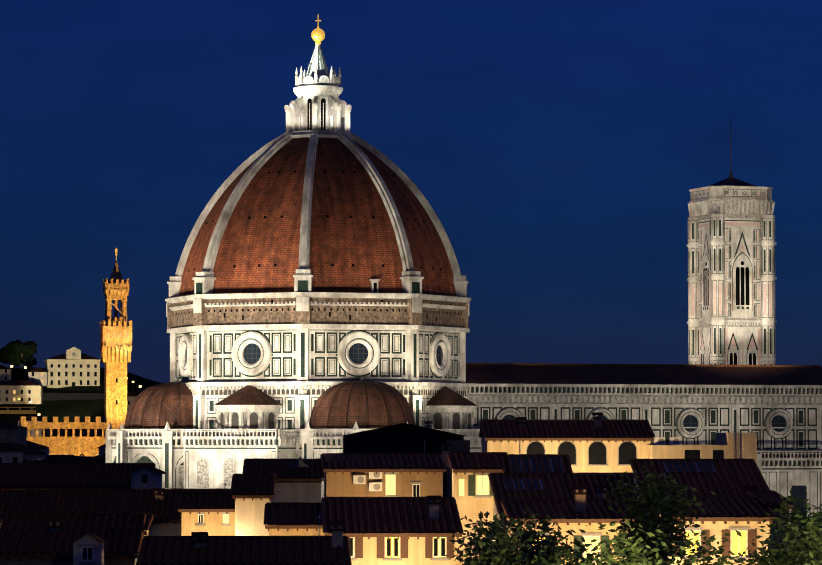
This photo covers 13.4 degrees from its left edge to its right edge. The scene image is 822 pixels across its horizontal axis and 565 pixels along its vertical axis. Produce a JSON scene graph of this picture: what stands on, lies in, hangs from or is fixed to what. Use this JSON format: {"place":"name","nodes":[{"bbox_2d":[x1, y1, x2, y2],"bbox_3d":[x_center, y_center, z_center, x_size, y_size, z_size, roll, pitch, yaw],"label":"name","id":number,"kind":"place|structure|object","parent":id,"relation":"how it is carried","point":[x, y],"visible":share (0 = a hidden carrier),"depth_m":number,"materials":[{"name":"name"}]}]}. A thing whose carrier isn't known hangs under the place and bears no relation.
{"place":"outdoors","nodes":[
{"label":"outdoors","id":0,"kind":"place"},
{"bbox_2d":[0,407,105,462],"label":"city houses","id":1,"kind":"structure","parent":0,"point":[16,446],"depth_m":762.28,"materials":[{"name":"brown paint"}]},
{"bbox_2d":[0,367,159,436],"bbox_3d":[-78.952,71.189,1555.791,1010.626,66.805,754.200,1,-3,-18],"label":"hill terrain","id":2,"kind":"structure","parent":0,"point":[72,409],"depth_m":1509.30,"materials":[{"name":"green plant"}]},
{"bbox_2d":[0,340,85,368],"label":"hill trees","id":3,"kind":"object","parent":2,"relation":"on","point":[17,353],"visible":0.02,"depth_m":1543.74,"materials":[{"name":"green plant"}]},
{"bbox_2d":[0,347,140,436],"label":"buildings","id":4,"kind":"structure","parent":2,"relation":"on","point":[73,366],"depth_m":1524.56,"materials":[{"name":"beige"}]},
{"bbox_2d":[165,292,470,451],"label":"drum","id":5,"kind":"object","parent":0,"point":[298,355],"visible":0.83,"depth_m":627.10,"materials":[{"name":"white stone"}]},
{"bbox_2d":[167,131,468,298],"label":"dome","id":6,"kind":"structure","parent":5,"relation":"on","point":[342,213],"depth_m":633.10,"materials":[{"name":"brown tile"}]},
{"bbox_2d":[280,14,355,139],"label":"lantern","id":7,"kind":"object","parent":6,"relation":"on","point":[320,107],"visible":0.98,"depth_m":648.11,"materials":[{"name":"white stone"}]},
{"bbox_2d":[0,412,792,564],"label":"houses","id":8,"kind":"structure","parent":0,"point":[403,494],"depth_m":241.19,"materials":[{"name":"brown paint"}]},
{"bbox_2d":[0,0,821,382],"label":"sky","id":9,"kind":"structure","parent":0,"point":[558,148],"materials":[{"name":"blue"}]},
{"bbox_2d":[466,363,821,563],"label":"nave","id":10,"kind":"structure","parent":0,"point":[777,409],"depth_m":660.05,"materials":[{"name":"white stone"}]},
{"label":"ground","id":11,"kind":"structure","parent":0,"visible":0},
{"bbox_2d":[19,249,131,456],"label":"palace with tower","id":12,"kind":"structure","parent":11,"relation":"on","point":[115,341],"depth_m":1038.05,"materials":[{"name":"stone"}]},
{"bbox_2d":[106,376,480,498],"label":"duomo tribunes","id":13,"kind":"object","parent":11,"relation":"on","point":[158,430],"visible":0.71,"depth_m":621.10,"materials":[{"name":"white stone"}]},
{"bbox_2d":[443,458,821,564],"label":"trees","id":14,"kind":"object","parent":11,"relation":"on","point":[649,537],"visible":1,"depth_m":150.32,"materials":[{"name":"green plant"}]},
{"bbox_2d":[687,118,776,364],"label":"campanile","id":15,"kind":"structure","parent":11,"relation":"on","point":[731,278],"depth_m":704.99,"materials":[{"name":"white stone"}]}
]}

